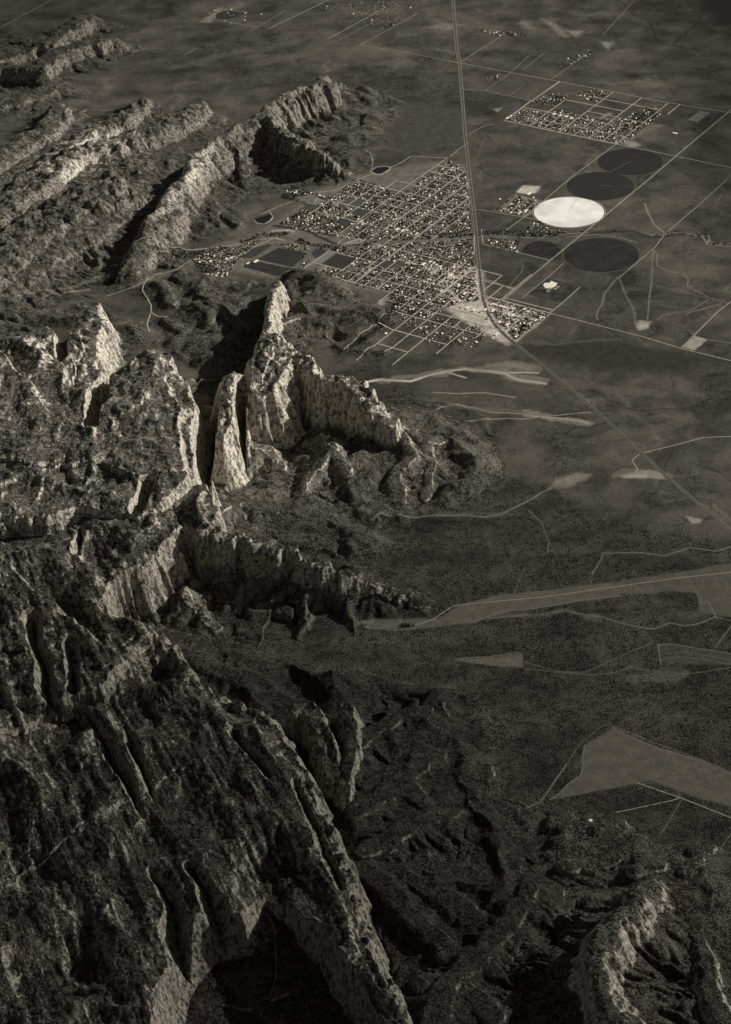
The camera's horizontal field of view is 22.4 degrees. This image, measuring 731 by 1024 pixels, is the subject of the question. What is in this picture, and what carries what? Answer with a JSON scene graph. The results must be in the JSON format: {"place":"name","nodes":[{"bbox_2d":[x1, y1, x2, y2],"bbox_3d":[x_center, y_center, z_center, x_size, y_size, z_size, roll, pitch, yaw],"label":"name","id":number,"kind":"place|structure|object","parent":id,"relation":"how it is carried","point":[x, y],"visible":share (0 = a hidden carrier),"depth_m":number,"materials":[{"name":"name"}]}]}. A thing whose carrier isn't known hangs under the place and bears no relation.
{"place":"outdoors","nodes":[
{"label":"outdoors","id":0,"kind":"place"},
{"bbox_2d":[142,278,164,316],"bbox_3d":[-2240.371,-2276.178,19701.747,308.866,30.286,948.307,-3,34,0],"label":"town road","id":1,"kind":"structure","parent":0,"point":[149,301],"depth_m":19680.64,"materials":[{"name":"grey asphalt"}]},
{"bbox_2d":[108,255,200,295],"bbox_3d":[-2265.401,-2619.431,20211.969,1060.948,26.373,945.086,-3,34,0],"label":"town road","id":2,"kind":"structure","parent":0,"point":[154,275],"depth_m":20127.53,"materials":[{"name":"grey asphalt"}]},
{"bbox_2d":[0,255,393,367],"bbox_3d":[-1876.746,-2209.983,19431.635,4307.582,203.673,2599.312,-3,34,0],"label":"canyon hills","id":3,"kind":"structure","parent":0,"point":[191,292],"depth_m":19207.31,"materials":[{"name":"stone"}]},
{"bbox_2d":[110,236,284,266],"bbox_3d":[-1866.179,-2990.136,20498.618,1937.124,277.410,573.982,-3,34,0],"label":"town road","id":4,"kind":"structure","parent":0,"point":[202,248],"depth_m":20668.76,"materials":[{"name":"grey asphalt"}]},
{"bbox_2d":[216,11,237,18],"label":"circular field","id":5,"kind":"structure","parent":0,"point":[225,15],"depth_m":26988.84,"materials":[{"name":"plant"}]},
{"bbox_2d":[217,238,282,271],"bbox_3d":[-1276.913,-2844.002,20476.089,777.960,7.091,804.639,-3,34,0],"label":"town road","id":6,"kind":"structure","parent":0,"point":[253,247],"depth_m":20655.61,"materials":[{"name":"grey asphalt"}]},
{"bbox_2d":[240,244,271,257],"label":"field","id":7,"kind":"structure","parent":0,"point":[252,252],"depth_m":20553.06,"materials":[{"name":"plant"}]},
{"bbox_2d":[254,214,271,222],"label":"pond","id":8,"kind":"structure","parent":0,"point":[265,218],"depth_m":21227.36,"materials":[{"name":"black liquid"}]},
{"bbox_2d":[243,261,289,275],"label":"field","id":9,"kind":"structure","parent":0,"point":[268,268],"depth_m":20203.84,"materials":[{"name":"grey plant"}]},
{"bbox_2d":[258,248,306,266],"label":"field","id":10,"kind":"structure","parent":0,"point":[286,257],"depth_m":20412.17,"materials":[{"name":"grey plant"}]},
{"bbox_2d":[269,0,327,28],"bbox_3d":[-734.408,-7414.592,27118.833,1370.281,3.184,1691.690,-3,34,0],"label":"dirt road","id":11,"kind":"structure","parent":0,"point":[298,14],"depth_m":26846.67,"materials":[{"name":"soil"}]},
{"bbox_2d":[301,204,319,211],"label":"field","id":12,"kind":"structure","parent":0,"point":[310,207],"depth_m":21424.55,"materials":[{"name":"plant"}]},
{"bbox_2d":[297,194,325,204],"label":"cemetery","id":13,"kind":"structure","parent":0,"point":[310,200],"depth_m":21568.12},
{"bbox_2d":[311,248,326,257],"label":"field","id":14,"kind":"structure","parent":0,"point":[317,253],"depth_m":20455.87,"materials":[{"name":"plant"}]},
{"bbox_2d":[312,252,335,263],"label":"field","id":15,"kind":"structure","parent":0,"point":[325,257],"depth_m":20342.75,"materials":[{"name":"soil"}]},
{"bbox_2d":[261,156,410,214],"bbox_3d":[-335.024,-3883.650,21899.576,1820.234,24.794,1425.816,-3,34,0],"label":"town road","id":16,"kind":"structure","parent":0,"point":[337,189],"depth_m":21820.28,"materials":[{"name":"grey asphalt"}]},
{"bbox_2d":[322,253,357,268],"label":"field","id":17,"kind":"structure","parent":0,"point":[339,261],"depth_m":20251.57,"materials":[{"name":"grey plant"}]},
{"bbox_2d":[336,218,352,226],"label":"field","id":18,"kind":"structure","parent":0,"point":[342,221],"depth_m":21061.48,"materials":[{"name":"soil"}]},
{"bbox_2d":[338,198,364,208],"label":"field","id":19,"kind":"structure","parent":0,"point":[356,202],"depth_m":21471.28,"materials":[{"name":"soil"}]},
{"bbox_2d":[329,250,373,261],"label":"street","id":20,"kind":"structure","parent":0,"point":[351,256],"depth_m":20357.00,"materials":[{"name":"grey asphalt"}]},
{"bbox_2d":[332,245,376,275],"bbox_3d":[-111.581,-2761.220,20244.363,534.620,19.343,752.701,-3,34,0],"label":"street","id":21,"kind":"structure","parent":0,"point":[356,259],"depth_m":20276.60,"materials":[{"name":"grey asphalt"}]},
{"bbox_2d":[328,8,383,38],"bbox_3d":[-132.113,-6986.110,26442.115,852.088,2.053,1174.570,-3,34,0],"label":"dirt road","id":22,"kind":"structure","parent":0,"point":[354,24],"depth_m":26391.65,"materials":[{"name":"soil"}]},
{"bbox_2d":[350,209,369,215],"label":"field","id":23,"kind":"structure","parent":0,"point":[360,212],"depth_m":21256.13,"materials":[{"name":"plant"}]},
{"bbox_2d":[0,0,730,944],"bbox_3d":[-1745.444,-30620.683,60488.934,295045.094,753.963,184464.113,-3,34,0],"label":"ground","id":24,"kind":"structure","parent":0,"point":[672,52],"depth_m":18415.90,"materials":[{"name":"grey soil"}]},
{"bbox_2d":[0,13,145,117],"bbox_3d":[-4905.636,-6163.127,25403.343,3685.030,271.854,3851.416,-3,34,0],"label":"distant hogback","id":25,"kind":"object","parent":24,"relation":"on","point":[54,58],"visible":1,"depth_m":25505.58,"materials":[{"name":"stone"}]},
{"bbox_2d":[0,75,404,336],"bbox_3d":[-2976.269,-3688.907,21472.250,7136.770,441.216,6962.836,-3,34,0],"label":"hogback ridges","id":26,"kind":"object","parent":24,"relation":"on","point":[76,194],"visible":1,"depth_m":22028.50,"materials":[{"name":"stone"}]},
{"bbox_2d":[0,280,491,1023],"bbox_3d":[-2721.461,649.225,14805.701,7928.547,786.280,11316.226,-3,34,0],"label":"sandstone massif","id":27,"kind":"structure","parent":24,"relation":"on","point":[252,428],"depth_m":13529.27,"materials":[{"name":"grey stone"}]},
{"bbox_2d":[0,284,730,1023],"bbox_3d":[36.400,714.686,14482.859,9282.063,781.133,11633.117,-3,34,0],"label":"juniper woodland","id":28,"kind":"object","parent":24,"relation":"on","point":[398,752],"visible":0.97,"depth_m":13160.48,"materials":[{"name":"green plant"}]},
{"bbox_2d":[344,298,404,349],"bbox_3d":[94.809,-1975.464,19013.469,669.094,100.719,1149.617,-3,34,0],"label":"wash trees","id":29,"kind":"object","parent":24,"relation":"on","point":[364,337],"visible":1,"depth_m":18907.83,"materials":[{"name":"black plant"}]},
{"bbox_2d":[158,405,606,1023],"bbox_3d":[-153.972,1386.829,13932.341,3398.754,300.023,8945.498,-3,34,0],"label":"foothills","id":30,"kind":"structure","parent":24,"relation":"on","point":[360,501],"depth_m":13078.10,"materials":[{"name":"stone"}]},
{"bbox_2d":[122,228,729,260],"bbox_3d":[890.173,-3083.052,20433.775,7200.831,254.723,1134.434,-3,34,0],"label":"cottonwoods","id":31,"kind":"object","parent":24,"relation":"on","point":[302,239],"visible":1,"depth_m":20603.16,"materials":[{"name":"black plant"}]},
{"bbox_2d":[190,1,663,316],"bbox_3d":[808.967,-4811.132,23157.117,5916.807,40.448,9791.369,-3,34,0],"label":"houses","id":32,"kind":"structure","parent":24,"relation":"on","point":[327,224],"depth_m":20979.82,"materials":[{"name":"beige paint"}]},
{"bbox_2d":[191,0,662,328],"bbox_3d":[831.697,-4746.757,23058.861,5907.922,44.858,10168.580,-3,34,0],"label":"town trees","id":33,"kind":"object","parent":24,"relation":"on","point":[403,223],"visible":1,"depth_m":20891.21,"materials":[{"name":"green plant"}]},
{"bbox_2d":[452,0,730,531],"bbox_3d":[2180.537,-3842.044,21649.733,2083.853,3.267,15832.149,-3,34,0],"label":"highway","id":34,"kind":"structure","parent":24,"relation":"on","point":[509,338],"depth_m":19089.85,"materials":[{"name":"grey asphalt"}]},
{"bbox_2d":[313,262,422,290],"bbox_3d":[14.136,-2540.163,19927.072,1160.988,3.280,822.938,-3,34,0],"label":"street","id":35,"kind":"structure","parent":0,"point":[368,276],"depth_m":19942.40,"materials":[{"name":"grey asphalt"}]},
{"bbox_2d":[343,181,395,217],"bbox_3d":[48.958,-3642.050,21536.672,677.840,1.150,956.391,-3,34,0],"label":"street","id":36,"kind":"structure","parent":0,"point":[369,199],"depth_m":21511.29,"materials":[{"name":"grey asphalt"}]},
{"bbox_2d":[347,249,391,281],"bbox_3d":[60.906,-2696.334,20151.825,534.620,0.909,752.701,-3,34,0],"label":"street","id":37,"kind":"structure","parent":0,"point":[369,265],"depth_m":20142.41,"materials":[{"name":"grey asphalt"}]},
{"bbox_2d":[315,211,430,239],"bbox_3d":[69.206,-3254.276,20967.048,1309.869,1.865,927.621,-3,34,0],"label":"street","id":38,"kind":"structure","parent":0,"point":[371,224],"depth_m":20962.15,"materials":[{"name":"grey asphalt"}]},
{"bbox_2d":[370,166,389,174],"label":"pond bank","id":39,"kind":"structure","parent":0,"point":[381,166],"depth_m":22200.58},
{"bbox_2d":[372,167,388,172],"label":"pond","id":40,"kind":"structure","parent":0,"point":[379,169],"depth_m":22205.64,"materials":[{"name":"black liquid"}]},
{"bbox_2d":[365,256,403,284],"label":"street","id":41,"kind":"structure","parent":0,"point":[383,271],"depth_m":20001.50,"materials":[{"name":"grey asphalt"}]},
{"bbox_2d":[376,260,398,267],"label":"field","id":42,"kind":"structure","parent":0,"point":[386,264],"depth_m":20142.95,"materials":[{"name":"grey plant"}]},
{"bbox_2d":[329,200,445,228],"bbox_3d":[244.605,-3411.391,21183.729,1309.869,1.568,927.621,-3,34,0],"label":"street","id":43,"kind":"structure","parent":0,"point":[385,213],"depth_m":21198.73,"materials":[{"name":"grey asphalt"}]},
{"bbox_2d":[339,158,446,233],"bbox_3d":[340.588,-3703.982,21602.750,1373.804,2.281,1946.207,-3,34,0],"label":"street","id":44,"kind":"structure","parent":0,"point":[394,195],"depth_m":21634.56,"materials":[{"name":"grey asphalt"}]},
{"bbox_2d":[340,193,447,219],"bbox_3d":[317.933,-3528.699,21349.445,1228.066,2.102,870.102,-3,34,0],"label":"street","id":45,"kind":"structure","parent":0,"point":[393,206],"depth_m":21345.25,"materials":[{"name":"grey asphalt"}]},
{"bbox_2d":[343,272,445,349],"bbox_3d":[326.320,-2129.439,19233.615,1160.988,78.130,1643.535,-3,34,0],"label":"street","id":46,"kind":"structure","parent":0,"point":[393,312],"depth_m":19202.70,"materials":[{"name":"grey asphalt"}]},
{"bbox_2d":[378,259,415,287],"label":"street","id":47,"kind":"structure","parent":0,"point":[396,274],"depth_m":19936.33,"materials":[{"name":"grey asphalt"}]},
{"bbox_2d":[357,166,453,234],"bbox_3d":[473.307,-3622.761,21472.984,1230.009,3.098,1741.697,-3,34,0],"label":"street","id":48,"kind":"structure","parent":0,"point":[403,202],"depth_m":21423.43,"materials":[{"name":"grey asphalt"}]},
{"bbox_2d":[379,260,432,300],"bbox_3d":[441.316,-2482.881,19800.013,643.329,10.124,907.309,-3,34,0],"label":"street","id":49,"kind":"structure","parent":0,"point":[405,281],"depth_m":19773.44,"materials":[{"name":"grey asphalt"}]},
{"bbox_2d":[360,181,458,204],"bbox_3d":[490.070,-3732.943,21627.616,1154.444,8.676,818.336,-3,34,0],"label":"street","id":50,"kind":"structure","parent":0,"point":[410,193],"depth_m":21603.99,"materials":[{"name":"grey asphalt"}]},
{"bbox_2d":[368,193,455,213],"bbox_3d":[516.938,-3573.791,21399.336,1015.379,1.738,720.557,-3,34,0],"label":"street","id":51,"kind":"structure","parent":0,"point":[412,203],"depth_m":21390.22,"materials":[{"name":"grey asphalt"}]},
{"bbox_2d":[355,197,469,281],"bbox_3d":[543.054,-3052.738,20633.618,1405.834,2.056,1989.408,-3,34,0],"label":"street","id":52,"kind":"structure","parent":0,"point":[412,239],"depth_m":20594.12,"materials":[{"name":"grey asphalt"}]},
{"bbox_2d":[379,323,446,344],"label":"street","id":53,"kind":"structure","parent":0,"point":[412,335],"depth_m":18796.94,"materials":[{"name":"grey asphalt"}]},
{"bbox_2d":[356,269,470,360],"bbox_3d":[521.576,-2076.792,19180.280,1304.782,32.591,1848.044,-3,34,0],"label":"street","id":54,"kind":"structure","parent":0,"point":[412,315],"depth_m":19133.07,"materials":[{"name":"grey asphalt"}]},
{"bbox_2d":[333,233,501,275],"bbox_3d":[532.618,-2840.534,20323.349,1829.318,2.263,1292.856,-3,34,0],"label":"street","id":55,"kind":"structure","parent":0,"point":[420,255],"depth_m":20289.04,"materials":[{"name":"grey asphalt"}]},
{"bbox_2d":[333,276,513,324],"bbox_3d":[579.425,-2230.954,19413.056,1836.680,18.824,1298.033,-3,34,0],"label":"street","id":56,"kind":"structure","parent":0,"point":[422,300],"depth_m":19408.91,"materials":[{"name":"grey asphalt"}]},
{"bbox_2d":[386,172,463,227],"bbox_3d":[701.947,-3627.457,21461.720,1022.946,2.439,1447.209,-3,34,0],"label":"street","id":57,"kind":"structure","parent":0,"point":[424,200],"depth_m":21431.29,"materials":[{"name":"grey asphalt"}]},
{"bbox_2d":[384,182,469,244],"bbox_3d":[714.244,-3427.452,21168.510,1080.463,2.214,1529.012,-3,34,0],"label":"street","id":58,"kind":"structure","parent":0,"point":[426,213],"depth_m":21141.63,"materials":[{"name":"grey asphalt"}]},
{"bbox_2d":[385,280,476,350],"bbox_3d":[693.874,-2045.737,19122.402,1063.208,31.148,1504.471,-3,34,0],"label":"street","id":59,"kind":"structure","parent":0,"point":[430,317],"depth_m":19088.85,"materials":[{"name":"grey asphalt"}]},
{"bbox_2d":[399,181,466,196],"bbox_3d":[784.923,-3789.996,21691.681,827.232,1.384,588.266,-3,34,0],"label":"street","id":60,"kind":"structure","parent":0,"point":[431,188],"depth_m":21702.78,"materials":[{"name":"grey asphalt"}]},
{"bbox_2d":[392,310,485,335],"bbox_3d":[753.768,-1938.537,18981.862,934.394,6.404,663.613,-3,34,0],"label":"street","id":61,"kind":"structure","parent":0,"point":[438,323],"depth_m":18991.87,"materials":[{"name":"grey asphalt"}]},
{"bbox_2d":[392,276,500,364],"bbox_3d":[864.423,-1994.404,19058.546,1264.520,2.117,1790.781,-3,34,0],"label":"street","id":62,"kind":"structure","parent":0,"point":[445,321],"depth_m":18993.57,"materials":[{"name":"grey asphalt"}]},
{"bbox_2d":[387,299,505,331],"bbox_3d":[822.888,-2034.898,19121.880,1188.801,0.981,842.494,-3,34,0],"label":"street","id":63,"kind":"structure","parent":0,"point":[448,316],"depth_m":19094.38,"materials":[{"name":"grey asphalt"}]},
{"bbox_2d":[432,213,466,238],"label":"street","id":64,"kind":"structure","parent":0,"point":[449,225],"depth_m":20861.66,"materials":[{"name":"grey asphalt"}]},
{"bbox_2d":[399,259,513,288],"bbox_3d":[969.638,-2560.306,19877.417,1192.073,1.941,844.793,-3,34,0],"label":"street","id":65,"kind":"structure","parent":0,"point":[459,274],"depth_m":19861.03,"materials":[{"name":"grey asphalt"}]},
{"bbox_2d":[368,266,549,312],"bbox_3d":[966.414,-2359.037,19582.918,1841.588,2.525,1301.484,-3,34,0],"label":"street","id":66,"kind":"structure","parent":0,"point":[462,290],"depth_m":19534.54,"materials":[{"name":"grey asphalt"}]},
{"bbox_2d":[452,12,481,297],"bbox_3d":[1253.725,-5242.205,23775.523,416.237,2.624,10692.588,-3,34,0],"label":"frontage track","id":67,"kind":"structure","parent":0,"point":[466,160],"depth_m":22277.54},
{"bbox_2d":[455,12,484,297],"bbox_3d":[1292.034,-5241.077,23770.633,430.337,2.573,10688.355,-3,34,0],"label":"frontage track","id":68,"kind":"structure","parent":0,"point":[469,160],"depth_m":22273.70,"materials":[{"name":"brown soil"}]},
{"bbox_2d":[453,286,502,326],"bbox_3d":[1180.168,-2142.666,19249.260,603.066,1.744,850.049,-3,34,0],"label":"street","id":69,"kind":"structure","parent":0,"point":[478,306],"depth_m":19261.79,"materials":[{"name":"grey asphalt"}]},
{"bbox_2d":[436,274,531,353],"bbox_3d":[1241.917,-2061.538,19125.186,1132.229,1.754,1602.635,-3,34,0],"label":"street","id":70,"kind":"structure","parent":0,"point":[482,315],"depth_m":19046.32,"materials":[{"name":"grey asphalt"}]},
{"bbox_2d":[474,218,510,234],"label":"field","id":71,"kind":"structure","parent":0,"point":[484,224],"depth_m":20795.87,"materials":[{"name":"plant"}]},
{"bbox_2d":[474,304,514,338],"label":"street","id":72,"kind":"structure","parent":0,"point":[495,321],"depth_m":18961.37,"materials":[{"name":"grey asphalt"}]},
{"bbox_2d":[466,208,533,218],"bbox_3d":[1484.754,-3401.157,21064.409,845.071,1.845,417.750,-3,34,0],"label":"dirt road","id":73,"kind":"structure","parent":0,"point":[501,213],"depth_m":21053.41,"materials":[{"name":"beige soil"}]},
{"bbox_2d":[485,244,547,259],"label":"dirt road","id":74,"kind":"structure","parent":0,"point":[519,252],"depth_m":20187.24,"materials":[{"name":"brown soil"}]},
{"bbox_2d":[492,307,541,319],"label":"street","id":75,"kind":"structure","parent":0,"point":[516,313],"depth_m":19079.15,"materials":[{"name":"grey asphalt"}]},
{"bbox_2d":[504,297,551,309],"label":"street","id":76,"kind":"structure","parent":0,"point":[527,303],"depth_m":19247.60,"materials":[{"name":"grey asphalt"}]},
{"bbox_2d":[522,241,559,257],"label":"field","id":77,"kind":"structure","parent":0,"point":[545,249],"depth_m":20259.56,"materials":[{"name":"plant"}]},
{"bbox_2d":[522,81,559,107],"bbox_3d":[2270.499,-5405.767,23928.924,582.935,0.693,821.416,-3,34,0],"label":"street","id":78,"kind":"structure","parent":0,"point":[540,94],"depth_m":23933.24,"materials":[{"name":"grey asphalt"}]},
{"bbox_2d":[522,263,563,297],"bbox_3d":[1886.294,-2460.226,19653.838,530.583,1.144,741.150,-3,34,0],"label":"dirt road","id":79,"kind":"structure","parent":0,"point":[542,281],"depth_m":19635.21,"materials":[{"name":"beige soil"}]},
{"bbox_2d":[529,100,564,125],"bbox_3d":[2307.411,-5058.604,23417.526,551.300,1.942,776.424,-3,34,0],"label":"street","id":80,"kind":"structure","parent":0,"point":[547,112],"depth_m":23426.85,"materials":[{"name":"grey asphalt"}]},
{"bbox_2d":[516,287,579,341],"bbox_3d":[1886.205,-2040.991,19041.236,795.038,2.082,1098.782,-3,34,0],"label":"dirt road","id":81,"kind":"structure","parent":0,"point":[548,314],"depth_m":19084.20,"materials":[{"name":"beige soil"}]},
{"bbox_2d":[528,278,579,301],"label":"treatment field","id":82,"kind":"structure","parent":0,"point":[563,292],"depth_m":19444.02,"materials":[{"name":"soil"}]},
{"bbox_2d":[543,281,556,288],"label":"salt patch","id":83,"kind":"object","parent":82,"relation":"on","point":[551,284],"visible":1,"depth_m":19562.51,"materials":[{"name":"white"}]},
{"bbox_2d":[502,144,615,232],"bbox_3d":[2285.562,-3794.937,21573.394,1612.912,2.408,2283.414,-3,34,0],"label":"dirt road","id":84,"kind":"structure","parent":0,"point":[558,188],"depth_m":21523.60,"materials":[{"name":"soil"}]},
{"bbox_2d":[507,121,616,143],"bbox_3d":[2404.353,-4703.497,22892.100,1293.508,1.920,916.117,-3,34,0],"label":"street","id":85,"kind":"structure","parent":0,"point":[561,132],"depth_m":22874.90,"materials":[{"name":"grey asphalt"}]},
{"bbox_2d":[532,196,605,227],"bbox_3d":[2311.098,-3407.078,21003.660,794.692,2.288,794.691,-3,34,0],"label":"circular field","id":86,"kind":"structure","parent":0,"point":[559,212],"depth_m":20999.96,"materials":[{"name":"beige soil"}]},
{"bbox_2d":[416,572,730,624],"bbox_3d":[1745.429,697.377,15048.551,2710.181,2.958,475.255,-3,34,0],"label":"dirt road","id":87,"kind":"structure","parent":0,"point":[569,593],"depth_m":15104.06,"materials":[{"name":"grey soil"}]},
{"bbox_2d":[525,116,625,136],"bbox_3d":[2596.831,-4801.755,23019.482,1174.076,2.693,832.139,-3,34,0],"label":"street","id":88,"kind":"structure","parent":0,"point":[571,125],"depth_m":23042.95,"materials":[{"name":"grey asphalt"}]},
{"bbox_2d":[523,107,634,129],"bbox_3d":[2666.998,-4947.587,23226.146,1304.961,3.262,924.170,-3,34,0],"label":"street","id":89,"kind":"structure","parent":0,"point":[576,117],"depth_m":23242.18,"materials":[{"name":"grey asphalt"}]},
{"bbox_2d":[559,92,612,131],"bbox_3d":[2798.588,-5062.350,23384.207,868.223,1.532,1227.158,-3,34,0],"label":"street","id":90,"kind":"structure","parent":0,"point":[585,112],"depth_m":23385.82,"materials":[{"name":"grey asphalt"}]},
{"bbox_2d":[568,100,621,110],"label":"street","id":91,"kind":"structure","parent":0,"point":[594,105],"depth_m":23536.02,"materials":[{"name":"grey asphalt"}]},
{"bbox_2d":[462,63,730,112],"bbox_3d":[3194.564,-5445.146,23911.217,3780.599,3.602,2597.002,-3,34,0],"label":"dirt road","id":92,"kind":"structure","parent":0,"point":[600,89],"depth_m":23932.21,"materials":[{"name":"soil"}]},
{"bbox_2d":[565,171,635,200],"bbox_3d":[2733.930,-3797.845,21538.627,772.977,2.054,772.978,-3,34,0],"label":"circular field","id":93,"kind":"structure","parent":0,"point":[586,186],"depth_m":21533.13,"materials":[{"name":"plant"}]},
{"bbox_2d":[562,237,640,272],"bbox_3d":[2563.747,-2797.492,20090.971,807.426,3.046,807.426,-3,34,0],"label":"circular field","id":94,"kind":"structure","parent":0,"point":[601,254],"depth_m":20084.94,"materials":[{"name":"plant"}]},
{"bbox_2d":[497,809,730,1023],"bbox_3d":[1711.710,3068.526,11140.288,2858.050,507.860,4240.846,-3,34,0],"label":"shadowed hills","id":95,"kind":"structure","parent":0,"point":[580,984],"depth_m":11743.32,"materials":[{"name":"stone"}]},
{"bbox_2d":[588,97,641,138],"bbox_3d":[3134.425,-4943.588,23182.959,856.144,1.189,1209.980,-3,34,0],"label":"street","id":96,"kind":"structure","parent":0,"point":[615,117],"depth_m":23186.25,"materials":[{"name":"grey asphalt"}]},
{"bbox_2d":[502,110,730,301],"bbox_3d":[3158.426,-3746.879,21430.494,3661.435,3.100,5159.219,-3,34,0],"label":"dirt road","id":97,"kind":"structure","parent":0,"point":[613,208],"depth_m":20997.77,"materials":[{"name":"soil"}]},
{"bbox_2d":[505,120,730,167],"bbox_3d":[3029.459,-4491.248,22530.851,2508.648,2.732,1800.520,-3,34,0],"label":"dirt road","id":98,"kind":"structure","parent":0,"point":[632,147],"depth_m":22373.86,"materials":[{"name":"soil"}]},
{"bbox_2d":[594,97,659,109],"bbox_3d":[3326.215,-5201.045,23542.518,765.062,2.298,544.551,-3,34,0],"label":"street","id":99,"kind":"structure","parent":0,"point":[626,103],"depth_m":23540.99,"materials":[{"name":"grey asphalt"}]},
{"bbox_2d":[596,148,664,175],"bbox_3d":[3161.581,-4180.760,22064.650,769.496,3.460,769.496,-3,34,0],"label":"circular field","id":100,"kind":"structure","parent":0,"point":[636,161],"depth_m":22060.30,"materials":[{"name":"plant"}]},
{"bbox_2d":[550,313,730,360],"bbox_3d":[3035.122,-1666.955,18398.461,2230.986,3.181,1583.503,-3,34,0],"label":"dirt road","id":101,"kind":"structure","parent":0,"point":[641,336],"depth_m":18556.65,"materials":[{"name":"grey soil"}]},
{"bbox_2d":[617,103,667,143],"bbox_3d":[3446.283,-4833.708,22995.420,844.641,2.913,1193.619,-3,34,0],"label":"street","id":102,"kind":"structure","parent":0,"point":[642,123],"depth_m":22991.93,"materials":[{"name":"grey asphalt"}]},
{"bbox_2d":[617,798,678,811],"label":"dirt road","id":103,"kind":"structure","parent":0,"point":[647,805],"depth_m":13020.29,"materials":[{"name":"grey soil"}]},
{"bbox_2d":[619,179,727,277],"bbox_3d":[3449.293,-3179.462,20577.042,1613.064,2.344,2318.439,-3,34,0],"label":"dirt road","id":104,"kind":"structure","parent":0,"point":[670,229],"depth_m":20494.66,"materials":[{"name":"soil"}]},
{"bbox_2d":[637,782,730,817],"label":"dirt road","id":105,"kind":"structure","parent":0,"point":[684,799],"depth_m":13068.57,"materials":[{"name":"soil"}]},
{"bbox_2d":[643,436,730,452],"bbox_3d":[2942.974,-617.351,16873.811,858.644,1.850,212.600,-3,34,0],"label":"dirt road","id":106,"kind":"structure","parent":0,"point":[685,442],"depth_m":16908.91,"materials":[{"name":"grey soil"}]},
{"bbox_2d":[688,111,708,121],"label":"field","id":107,"kind":"structure","parent":0,"point":[698,116],"depth_m":23086.20,"materials":[{"name":"soil"}]},
{"bbox_2d":[682,301,730,346],"bbox_3d":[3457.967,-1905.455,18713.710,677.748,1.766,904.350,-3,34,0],"label":"dirt road","id":108,"kind":"structure","parent":0,"point":[704,325],"depth_m":18687.99,"materials":[{"name":"beige soil"}]},
{"bbox_2d":[701,112,728,130],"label":"field","id":109,"kind":"structure","parent":0,"point":[717,118],"depth_m":22988.59,"materials":[{"name":"soil"}]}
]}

